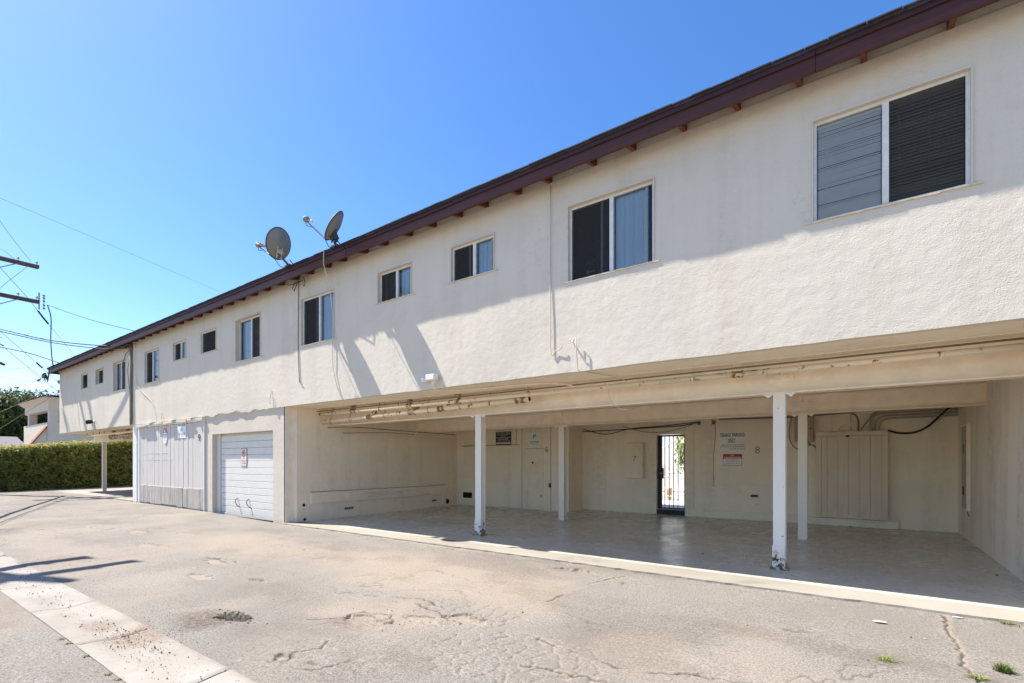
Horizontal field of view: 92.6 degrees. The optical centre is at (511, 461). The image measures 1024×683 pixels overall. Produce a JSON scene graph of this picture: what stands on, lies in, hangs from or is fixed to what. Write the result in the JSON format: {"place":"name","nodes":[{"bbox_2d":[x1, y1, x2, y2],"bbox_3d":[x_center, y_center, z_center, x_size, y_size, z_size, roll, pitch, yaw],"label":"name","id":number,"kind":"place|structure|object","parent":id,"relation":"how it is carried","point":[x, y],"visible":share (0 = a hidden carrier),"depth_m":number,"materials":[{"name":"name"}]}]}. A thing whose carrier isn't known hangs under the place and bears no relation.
{"place":"outdoors","nodes":[
{"label":"outdoors","id":0,"kind":"place"},
{"bbox_2d":[0,588,125,682],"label":"alley asphalt","id":1,"kind":"structure","parent":0,"point":[34,649],"depth_m":3.55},
{"bbox_2d":[50,486,132,490],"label":"side yard","id":2,"kind":"structure","parent":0,"point":[75,489],"depth_m":23.05,"materials":[{"name":"grey concrete"}]},
{"bbox_2d":[0,436,23,451],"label":"grey roofed house","id":3,"kind":"structure","parent":2,"relation":"on","point":[12,440],"depth_m":41.15,"materials":[{"name":"paint"}]},
{"bbox_2d":[16,396,110,445],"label":"stucco house","id":4,"kind":"structure","parent":2,"relation":"on","point":[36,433],"depth_m":30.14,"materials":[{"name":"white paint"}]},
{"bbox_2d":[0,439,132,491],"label":"hedge","id":5,"kind":"object","parent":2,"relation":"on","point":[60,465],"visible":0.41,"depth_m":23.00,"materials":[{"name":"green plant"}]},
{"bbox_2d":[58,488,132,501],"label":"parking slab","id":6,"kind":"structure","parent":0,"point":[125,494],"depth_m":19.57,"materials":[{"name":"concrete"}]},
{"bbox_2d":[0,516,272,682],"bbox_3d":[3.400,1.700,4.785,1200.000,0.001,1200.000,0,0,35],"label":"ground","id":7,"kind":"structure","parent":0,"point":[224,671],"depth_m":4.83,"materials":[{"name":"grey concrete"}]},
{"bbox_2d":[0,386,59,442],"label":"tree","id":8,"kind":"object","parent":7,"relation":"on","point":[11,399],"visible":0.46,"depth_m":45.84,"materials":[{"name":"green plant"}]},
{"bbox_2d":[0,0,915,450],"label":"sky","id":9,"kind":"structure","parent":0,"point":[172,135],"materials":[{"name":"blue"}]},
{"bbox_2d":[0,490,1023,682],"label":"alley asphalt","id":10,"kind":"structure","parent":0,"point":[674,635],"depth_m":4.49,"materials":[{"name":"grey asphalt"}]},
{"bbox_2d":[0,256,44,309],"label":"utility pole","id":11,"kind":"object","parent":10,"relation":"on","point":[21,263],"visible":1,"depth_m":19.90,"materials":[{"name":"brown wood"}]},
{"bbox_2d":[3,271,74,355],"bbox_3d":[-19.992,-6.775,20.288,4.373,5.022,0.600,0,0,0],"label":"overhead wire","id":12,"kind":"object","parent":11,"relation":"attached to","point":[44,319],"visible":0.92,"depth_m":20.42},
{"bbox_2d":[0,198,221,292],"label":"overhead wire","id":13,"kind":"object","parent":11,"relation":"attached to","point":[90,236],"visible":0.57,"depth_m":20.67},
{"bbox_2d":[0,551,256,682],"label":"drain gutter","id":14,"kind":"object","parent":10,"relation":"in","point":[109,658],"visible":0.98,"depth_m":3.97,"materials":[{"name":"concrete"}]},
{"bbox_2d":[0,568,287,682],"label":"gravel","id":15,"kind":"structure","parent":10,"relation":"on","point":[135,630],"depth_m":4.08,"materials":[{"name":"gravel"}]},
{"bbox_2d":[213,609,267,626],"bbox_3d":[-2.483,1.393,4.364,0.828,0.028,0.278,0,0,35],"label":"asphalt lump","id":16,"kind":"object","parent":10,"relation":"on","point":[229,618],"visible":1,"depth_m":4.35,"materials":[{"name":"grey asphalt"}]},
{"bbox_2d":[872,654,900,663],"bbox_3d":[2.624,1.377,3.420,0.181,0.022,0.180,0,0,-25],"label":"weed","id":17,"kind":"object","parent":10,"relation":"on","point":[887,658],"visible":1,"depth_m":3.42,"materials":[{"name":"green plant"}]},
{"bbox_2d":[962,671,991,682],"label":"weed","id":18,"kind":"object","parent":10,"relation":"on","point":[977,678],"visible":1,"depth_m":3.12,"materials":[{"name":"green plant"}]},
{"bbox_2d":[990,660,1015,675],"bbox_3d":[3.242,1.353,3.226,0.154,0.067,0.156,0,0,-39],"label":"weed","id":19,"kind":"object","parent":10,"relation":"on","point":[1004,668],"visible":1,"depth_m":3.22,"materials":[{"name":"green plant"}]},
{"bbox_2d":[998,620,1021,626],"bbox_3d":[4.198,1.362,4.139,0.182,0.027,0.179,0,0,-19],"label":"weed","id":20,"kind":"object","parent":10,"relation":"on","point":[1004,623],"visible":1,"depth_m":4.13,"materials":[{"name":"green plant"}]},
{"bbox_2d":[305,504,1023,610],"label":"parking slab","id":21,"kind":"structure","parent":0,"point":[910,563],"depth_m":7.80,"materials":[{"name":"concrete"}]},
{"bbox_2d":[47,0,1023,581],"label":"apartment building","id":22,"kind":"structure","parent":21,"relation":"on","point":[855,190],"depth_m":6.83,"materials":[{"name":"paint"}]},
{"bbox_2d":[0,347,58,362],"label":"overhead wire","id":23,"kind":"object","parent":22,"relation":"attached to","point":[29,353],"visible":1,"depth_m":19.97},
{"bbox_2d":[37,373,51,382],"bbox_3d":[-20.008,-3.653,20.892,0.280,0.584,0.462,0,0,35],"label":"light","id":24,"kind":"object","parent":22,"relation":"attached to","point":[44,375],"visible":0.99,"depth_m":20.87,"materials":[{"name":"white paint"}]},
{"bbox_2d":[47,305,53,365],"bbox_3d":[-19.210,-5.275,20.372,0.374,2.562,0.086,0,0,16],"label":"overhead wire","id":25,"kind":"object","parent":22,"relation":"attached to","point":[50,334],"visible":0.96,"depth_m":20.39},
{"bbox_2d":[80,372,87,389],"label":"window","id":26,"kind":"structure","parent":22,"relation":"in","point":[86,374],"depth_m":19.17,"materials":[{"name":"glass"}]},
{"bbox_2d":[85,419,94,427],"bbox_3d":[-15.734,-1.411,18.227,0.290,0.327,0.367,0,0,-19],"label":"flood light","id":27,"kind":"object","parent":22,"relation":"attached to","point":[89,421],"visible":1,"depth_m":18.11,"materials":[{"name":"white paint"}]},
{"bbox_2d":[48,305,134,330],"bbox_3d":[-15.387,-5.285,17.834,9.487,2.552,0.301,0,0,34],"label":"overhead wire","id":28,"kind":"object","parent":22,"relation":"attached to","point":[93,320],"visible":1,"depth_m":17.75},
{"bbox_2d":[95,367,103,384],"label":"window","id":29,"kind":"structure","parent":22,"relation":"in","point":[100,371],"depth_m":18.14,"materials":[{"name":"paint"}]},
{"bbox_2d":[83,429,132,439],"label":"ceiling beam","id":30,"kind":"structure","parent":22,"relation":"attached to","point":[127,433],"depth_m":18.84,"materials":[{"name":"paint"}]},
{"bbox_2d":[113,359,125,391],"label":"window","id":31,"kind":"structure","parent":22,"relation":"in","point":[122,372],"depth_m":16.84,"materials":[{"name":"paint"}]},
{"bbox_2d":[117,344,132,424],"bbox_3d":[-12.858,-2.540,16.181,0.908,2.660,0.279,0,0,35],"label":"conduit stack","id":32,"kind":"object","parent":22,"relation":"attached to","point":[130,365],"visible":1,"depth_m":15.99,"materials":[{"name":"grey metal"}]},
{"bbox_2d":[0,329,128,345],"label":"overhead wire","id":33,"kind":"object","parent":32,"relation":"attached to","point":[59,341],"visible":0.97,"depth_m":18.30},
{"bbox_2d":[0,331,128,348],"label":"overhead wire","id":34,"kind":"object","parent":32,"relation":"attached to","point":[64,344],"visible":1,"depth_m":18.06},
{"bbox_2d":[135,344,156,419],"bbox_3d":[-11.471,-2.524,15.321,1.861,2.653,0.020,0,0,36],"label":"cable","id":35,"kind":"object","parent":22,"relation":"on","point":[136,379],"visible":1,"depth_m":15.84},
{"bbox_2d":[144,347,159,384],"bbox_3d":[-11.104,-2.961,15.154,1.221,1.028,0.141,0,0,35],"label":"window","id":36,"kind":"structure","parent":22,"relation":"in","point":[150,356],"depth_m":15.24,"materials":[{"name":"glass"}]},
{"bbox_2d":[163,428,167,443],"bbox_3d":[-10.383,-0.780,14.633,0.342,0.490,0.014,0,0,35],"label":"security sign","id":37,"kind":"object","parent":22,"relation":"attached to","point":[165,435],"visible":1,"depth_m":14.61,"materials":[{"name":"white plastic"}]},
{"bbox_2d":[140,421,203,510],"bbox_3d":[-10.174,0.090,14.521,4.910,2.480,0.094,0,0,35],"label":"garage door","id":38,"kind":"structure","parent":22,"relation":"in","point":[172,472],"depth_m":14.31,"materials":[{"name":"white wood"}]},
{"bbox_2d":[172,339,186,361],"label":"window","id":39,"kind":"structure","parent":22,"relation":"in","point":[179,347],"depth_m":14.02,"materials":[{"name":"glass"}]},
{"bbox_2d":[177,423,185,437],"bbox_3d":[-9.434,-0.905,13.965,0.570,0.444,0.008,0,0,35],"label":"parking sign","id":40,"kind":"object","parent":22,"relation":"attached to","point":[181,430],"visible":1,"depth_m":13.97,"materials":[{"name":"white metal"}]},
{"bbox_2d":[200,327,217,354],"bbox_3d":[-7.974,-3.181,12.895,1.001,0.601,0.085,0,0,35],"label":"window","id":41,"kind":"structure","parent":22,"relation":"in","point":[209,337],"depth_m":12.91,"materials":[{"name":"glass"}]},
{"bbox_2d":[241,448,246,465],"bbox_3d":[-6.655,-0.118,12.137,0.290,0.440,0.012,0,0,35],"label":"no parking sign","id":42,"kind":"object","parent":22,"relation":"attached to","point":[243,456],"visible":1,"depth_m":12.13,"materials":[{"name":"white metal"}]},
{"bbox_2d":[217,431,272,520],"bbox_3d":[-6.573,0.328,12.087,3.000,2.105,0.130,0,0,35],"label":"garage door","id":43,"kind":"structure","parent":22,"relation":"in","point":[242,491],"depth_m":12.08,"materials":[{"name":"white metal"}]},
{"bbox_2d":[234,312,261,362],"bbox_3d":[-6.264,-2.966,11.745,1.301,1.047,0.191,0,0,35],"label":"window","id":44,"kind":"structure","parent":22,"relation":"in","point":[251,326],"depth_m":11.82,"materials":[{"name":"glass"}]},
{"bbox_2d":[255,227,292,267],"bbox_3d":[-4.801,-4.280,9.883,0.763,0.685,0.670,0,0,35],"label":"satellite dish","id":45,"kind":"object","parent":22,"relation":"attached to","point":[277,245],"visible":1,"depth_m":9.64,"materials":[{"name":"grey metal"}]},
{"bbox_2d":[281,277,304,290],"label":"cable","id":46,"kind":"object","parent":22,"relation":"attached to","point":[295,283],"visible":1,"depth_m":10.33,"materials":[{"name":"black rubber"}]},
{"bbox_2d":[298,280,300,383],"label":"cable","id":47,"kind":"object","parent":22,"relation":"attached to","point":[298,324],"visible":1,"depth_m":10.41,"materials":[{"name":"grey plastic"}]},
{"bbox_2d":[299,288,336,346],"bbox_3d":[-3.959,-2.947,10.077,1.291,1.018,0.141,0,0,35],"label":"window","id":48,"kind":"structure","parent":22,"relation":"in","point":[312,307],"depth_m":10.09,"materials":[{"name":"glass"}]},
{"bbox_2d":[303,211,343,248],"bbox_3d":[-3.356,-4.225,8.909,0.747,0.602,0.585,0,0,35],"label":"satellite dish","id":49,"kind":"object","parent":22,"relation":"attached to","point":[333,226],"visible":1,"depth_m":8.79,"materials":[{"name":"white paint"}]},
{"bbox_2d":[323,251,341,397],"bbox_3d":[-3.527,-2.635,9.469,0.333,2.838,0.343,0,0,35],"label":"cable","id":50,"kind":"object","parent":22,"relation":"hanging from","point":[332,325],"visible":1,"depth_m":9.59,"materials":[{"name":"white plastic"}]},
{"bbox_2d":[359,432,414,434],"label":"cable","id":51,"kind":"object","parent":22,"relation":"attached to","point":[383,432],"visible":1,"depth_m":12.40,"materials":[{"name":"black rubber"}]},
{"bbox_2d":[327,427,455,434],"bbox_3d":[-2.786,-0.770,12.030,3.234,0.101,0.599,0,0,-29],"label":"conduit","id":52,"kind":"object","parent":22,"relation":"attached to","point":[389,429],"visible":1,"depth_m":11.63,"materials":[{"name":"beige metal"}]},
{"bbox_2d":[375,261,414,304],"bbox_3d":[-2.052,-3.173,8.731,1.015,0.585,0.156,0,0,35],"label":"window","id":53,"kind":"structure","parent":22,"relation":"in","point":[390,281],"depth_m":8.76,"materials":[{"name":"glass"}]},
{"bbox_2d":[321,391,530,423],"bbox_3d":[-2.054,-1.059,9.711,5.802,0.339,0.120,0,0,35],"label":"drain pipe","id":54,"kind":"object","parent":22,"relation":"attached to","point":[417,410],"visible":0.91,"depth_m":9.30,"materials":[{"name":"metal"}]},
{"bbox_2d":[421,374,437,386],"bbox_3d":[-1.355,-1.340,8.076,0.326,0.180,0.183,0,0,35],"label":"flood light","id":55,"kind":"object","parent":22,"relation":"attached to","point":[433,378],"visible":1,"depth_m":8.00,"materials":[{"name":"white paint"}]},
{"bbox_2d":[448,232,497,283],"bbox_3d":[-0.593,-3.177,7.685,1.009,0.589,0.141,0,0,35],"label":"window","id":56,"kind":"structure","parent":22,"relation":"in","point":[465,257],"depth_m":7.70,"materials":[{"name":"glass"}]},
{"bbox_2d":[463,444,519,506],"bbox_3d":[-0.661,0.394,14.529,2.150,1.792,0.019,0,0,35],"label":"storage door","id":57,"kind":"structure","parent":22,"relation":"in","point":[502,462],"depth_m":14.36,"materials":[{"name":"paint"}]},
{"bbox_2d":[496,429,511,445],"bbox_3d":[-0.245,-0.715,14.234,0.580,0.470,0.014,0,0,35],"label":"towing sign","id":58,"kind":"object","parent":22,"relation":"attached to","point":[503,437],"visible":1,"depth_m":14.23,"materials":[{"name":"black metal"}]},
{"bbox_2d":[434,383,577,390],"bbox_3d":[-0.130,-1.235,7.833,2.394,0.193,0.226,0,0,19],"label":"conduit","id":59,"kind":"object","parent":22,"relation":"attached to","point":[504,386],"visible":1,"depth_m":7.80,"materials":[{"name":"metal"}]},
{"bbox_2d":[529,433,539,447],"bbox_3d":[0.626,-0.587,13.616,0.365,0.457,0.012,0,0,35],"label":"parking notice","id":60,"kind":"object","parent":22,"relation":"on","point":[534,440],"visible":1,"depth_m":13.61,"materials":[{"name":"white"}]},
{"bbox_2d":[525,448,543,508],"bbox_3d":[0.630,0.454,13.609,0.620,1.672,0.025,0,0,35],"label":"storage door","id":61,"kind":"structure","parent":22,"relation":"in","point":[534,456],"depth_m":13.61,"materials":[{"name":"paint"}]},
{"bbox_2d":[550,185,561,355],"bbox_3d":[0.607,-2.660,6.743,0.205,2.381,0.019,0,0,39],"label":"conduit","id":62,"kind":"object","parent":22,"relation":"attached to","point":[550,275],"visible":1,"depth_m":6.79,"materials":[{"name":"white metal"}]},
{"bbox_2d":[563,176,659,283],"bbox_3d":[1.284,-2.958,6.357,1.323,1.047,0.151,0,0,35],"label":"window","id":63,"kind":"structure","parent":22,"relation":"in","point":[592,224],"depth_m":6.37,"materials":[{"name":"glass"}]},
{"bbox_2d":[627,443,644,478],"bbox_3d":[3.206,-0.032,12.685,0.440,0.913,0.136,0,0,35],"label":"wall cabinet","id":64,"kind":"object","parent":22,"relation":"attached to","point":[635,460],"depth_m":12.60,"materials":[{"name":"paint"}]},
{"bbox_2d":[627,443,642,477],"bbox_3d":[3.170,-0.031,12.635,0.420,0.893,0.007,0,0,35],"label":"door","id":65,"kind":"structure","parent":64,"relation":"in","point":[634,468],"depth_m":12.62,"materials":[{"name":"paint"}]},
{"bbox_2d":[583,422,695,434],"bbox_3d":[3.240,-0.860,12.701,3.133,0.238,0.018,0,0,35],"label":"cable","id":66,"kind":"object","parent":22,"relation":"attached to","point":[644,427],"visible":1,"depth_m":12.51,"materials":[{"name":"black rubber"}]},
{"bbox_2d":[582,422,698,431],"bbox_3d":[3.236,-0.895,12.692,3.132,0.132,0.022,0,0,35],"label":"cable","id":67,"kind":"object","parent":22,"relation":"attached to","point":[640,428],"visible":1,"depth_m":12.61,"materials":[{"name":"black rubber"}]},
{"bbox_2d":[623,421,698,432],"bbox_3d":[3.711,-0.863,12.342,1.955,0.246,0.014,0,0,35],"label":"cable","id":68,"kind":"object","parent":22,"relation":"attached to","point":[659,432],"visible":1,"depth_m":12.35,"materials":[{"name":"black rubber"}]},
{"bbox_2d":[317,337,1023,411],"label":"conduit","id":69,"kind":"object","parent":22,"relation":"attached to","point":[955,345],"visible":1,"depth_m":6.05,"materials":[{"name":"beige metal"}]},
{"bbox_2d":[319,343,1023,415],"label":"water pipe","id":70,"kind":"object","parent":22,"relation":"attached to","point":[740,373],"visible":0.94,"depth_m":6.15,"materials":[{"name":"metal"}]},
{"bbox_2d":[658,434,684,509],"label":"security gate","id":71,"kind":"structure","parent":22,"relation":"in","point":[661,473],"depth_m":12.42,"materials":[{"name":"black metal"}]},
{"bbox_2d":[719,432,745,450],"bbox_3d":[5.132,-0.475,11.399,0.570,0.444,0.008,0,0,35],"label":"parking sign","id":72,"kind":"object","parent":22,"relation":"attached to","point":[732,441],"visible":1,"depth_m":11.39,"materials":[{"name":"white metal"}]},
{"bbox_2d":[723,454,741,465],"bbox_3d":[5.136,-0.053,11.396,0.415,0.268,0.009,0,0,35],"label":"trespass sign","id":73,"kind":"object","parent":22,"relation":"attached to","point":[733,459],"visible":1,"depth_m":11.39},
{"bbox_2d":[719,412,858,430],"bbox_3d":[5.974,-0.826,10.738,2.699,0.412,0.036,0,0,36],"label":"cable","id":74,"kind":"object","parent":22,"relation":"attached to","point":[797,416],"visible":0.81,"depth_m":10.45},
{"bbox_2d":[794,417,815,447],"bbox_3d":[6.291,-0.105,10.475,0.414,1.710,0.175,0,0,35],"label":"electrical box","id":75,"kind":"object","parent":22,"relation":"attached to","point":[810,429],"visible":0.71,"depth_m":10.44,"materials":[{"name":"metal"}]},
{"bbox_2d":[794,417,812,441],"bbox_3d":[6.224,-0.698,10.438,0.339,0.515,0.011,0,0,35],"label":"door","id":76,"kind":"structure","parent":75,"relation":"in","point":[810,419],"depth_m":10.38,"materials":[{"name":"beige wood"}]},
{"bbox_2d":[848,413,850,430],"bbox_3d":[6.934,-0.885,10.051,0.037,0.530,0.037,0,0,-32],"label":"conduit","id":77,"kind":"object","parent":22,"relation":"attached to","point":[849,421],"visible":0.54,"depth_m":10.04,"materials":[{"name":"metal"}]},
{"bbox_2d":[816,430,887,520],"bbox_3d":[6.930,0.265,10.006,1.205,1.780,0.158,0,0,35],"label":"plank cabinet","id":78,"kind":"object","parent":22,"relation":"attached to","point":[851,474],"visible":1,"depth_m":9.93,"materials":[{"name":"paint"}]},
{"bbox_2d":[860,411,878,429],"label":"cable","id":79,"kind":"object","parent":22,"relation":"attached to","point":[869,419],"visible":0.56,"depth_m":9.83,"materials":[{"name":"black rubber"}]},
{"bbox_2d":[805,64,983,225],"bbox_3d":[3.597,-2.968,4.694,1.337,1.060,0.120,0,0,35],"label":"window","id":80,"kind":"structure","parent":22,"relation":"in","point":[926,129],"depth_m":4.64,"materials":[{"name":"glass"}]},
{"bbox_2d":[869,407,953,430],"bbox_3d":[7.738,-0.834,9.468,1.335,0.427,0.030,0,0,35],"label":"conduit","id":81,"kind":"object","parent":22,"relation":"attached to","point":[881,411],"visible":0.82,"depth_m":9.81,"materials":[{"name":"beige metal"}]},
{"bbox_2d":[871,408,957,430],"bbox_3d":[7.754,-0.808,9.457,1.295,0.377,0.030,0,0,35],"label":"conduit","id":82,"kind":"object","parent":22,"relation":"attached to","point":[907,412],"visible":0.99,"depth_m":9.51,"materials":[{"name":"beige metal"}]},
{"bbox_2d":[874,411,957,430],"bbox_3d":[7.774,-0.781,9.442,1.245,0.322,0.030,0,0,35],"label":"conduit","id":83,"kind":"object","parent":22,"relation":"attached to","point":[877,419],"visible":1,"depth_m":9.50,"materials":[{"name":"beige metal"}]},
{"bbox_2d":[878,414,957,429],"bbox_3d":[7.799,-0.753,9.425,1.185,0.267,0.030,0,0,35],"label":"conduit","id":84,"kind":"object","parent":22,"relation":"attached to","point":[913,417],"visible":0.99,"depth_m":9.44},
{"bbox_2d":[888,408,949,433],"bbox_3d":[7.860,-0.814,9.381,1.048,0.545,0.036,0,0,35],"label":"cable","id":85,"kind":"object","parent":22,"relation":"attached to","point":[937,418],"visible":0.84,"depth_m":9.36,"materials":[{"name":"black rubber"}]},
{"bbox_2d":[960,424,969,516],"bbox_3d":[7.782,0.138,8.400,0.045,1.556,0.630,0,0,35],"label":"breaker panel","id":86,"kind":"object","parent":22,"relation":"attached to","point":[966,466],"visible":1,"depth_m":8.16,"materials":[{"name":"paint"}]},
{"bbox_2d":[962,426,965,508],"bbox_3d":[7.795,0.090,8.403,0.028,1.410,0.570,0,0,35],"label":"panel door","id":87,"kind":"structure","parent":86,"relation":"in","point":[963,428],"depth_m":8.41,"materials":[{"name":"beige wood"}]},
{"bbox_3d":[0.803,-1.642,6.592,0.037,0.028,0.103,0,0,35],"label":"wall hook","id":88,"kind":"object","parent":22,"relation":"attached to","visible":0},
{"bbox_2d":[571,338,626,381],"bbox_3d":[1.230,-1.405,6.729,0.912,0.522,0.113,0,0,-23],"label":"cable","id":89,"kind":"object","parent":88,"relation":"hanging from","point":[592,372],"visible":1,"depth_m":6.65,"materials":[{"name":"white plastic"}]},
{"bbox_2d":[280,522,1023,624],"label":"slab edge","id":90,"kind":"object","parent":21,"relation":"attached to","point":[961,609],"visible":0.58,"depth_m":5.61,"materials":[{"name":"concrete"}]},
{"bbox_2d":[666,487,671,498],"bbox_3d":[5.101,1.018,15.844,0.195,0.375,0.200,0,0,35],"label":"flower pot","id":91,"kind":"object","parent":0,"point":[667,489],"visible":0.68,"depth_m":15.78,"materials":[{"name":"ceramic"}]},
{"bbox_2d":[662,487,683,509],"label":"courtyard paving","id":92,"kind":"structure","parent":0,"point":[678,503],"depth_m":14.99,"materials":[{"name":"concrete"}]},
{"bbox_2d":[662,434,683,486],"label":"courtyard building","id":93,"kind":"structure","parent":92,"relation":"on","point":[671,458],"depth_m":23.77,"materials":[{"name":"white paint"}]},
{"bbox_2d":[677,442,683,465],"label":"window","id":94,"kind":"structure","parent":93,"relation":"in","point":[680,458],"depth_m":23.49,"materials":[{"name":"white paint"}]},
{"bbox_2d":[662,464,683,499],"bbox_3d":[4.679,0.620,15.657,7.512,1.100,0.035,0,0,35],"label":"picket fence","id":95,"kind":"object","parent":92,"relation":"on","point":[679,466],"visible":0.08,"depth_m":15.32,"materials":[{"name":"white paint"}]},
{"bbox_2d":[674,434,683,478],"bbox_3d":[6.636,-0.308,18.528,1.020,3.036,1.053,0,0,35],"label":"shrub","id":96,"kind":"object","parent":92,"relation":"on","point":[679,447],"visible":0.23,"depth_m":18.59,"materials":[{"name":"green plant"}]},
{"bbox_2d":[662,437,683,477],"bbox_3d":[6.954,-0.556,19.533,3.934,3.532,1.040,0,0,35],"label":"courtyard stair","id":97,"kind":"object","parent":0,"point":[675,457],"visible":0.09,"depth_m":19.44,"materials":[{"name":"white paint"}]},
{"bbox_2d":[438,504,998,575],"bbox_3d":[1.824,1.324,10.184,11.601,0.051,5.715,0,0,35],"label":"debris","id":98,"kind":"object","parent":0,"point":[678,537],"visible":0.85,"depth_m":11.19,"materials":[{"name":"stone"}]},
{"bbox_3d":[-19.576,-3.470,21.144,0.313,0.140,0.080,0,0,35],"label":"wire clevis","id":99,"kind":"object","parent":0,"visible":0},
{"bbox_2d":[1,332,56,380],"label":"overhead wire","id":100,"kind":"object","parent":99,"relation":"attached to","point":[38,364],"visible":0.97,"depth_m":20.67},
{"bbox_3d":[-19.576,-3.050,21.144,0.313,0.140,0.080,0,0,35],"label":"wire clevis","id":101,"kind":"object","parent":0,"visible":0},
{"bbox_2d":[1,345,56,390],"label":"overhead wire","id":102,"kind":"object","parent":101,"relation":"attached to","point":[29,368],"visible":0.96,"depth_m":20.69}
]}

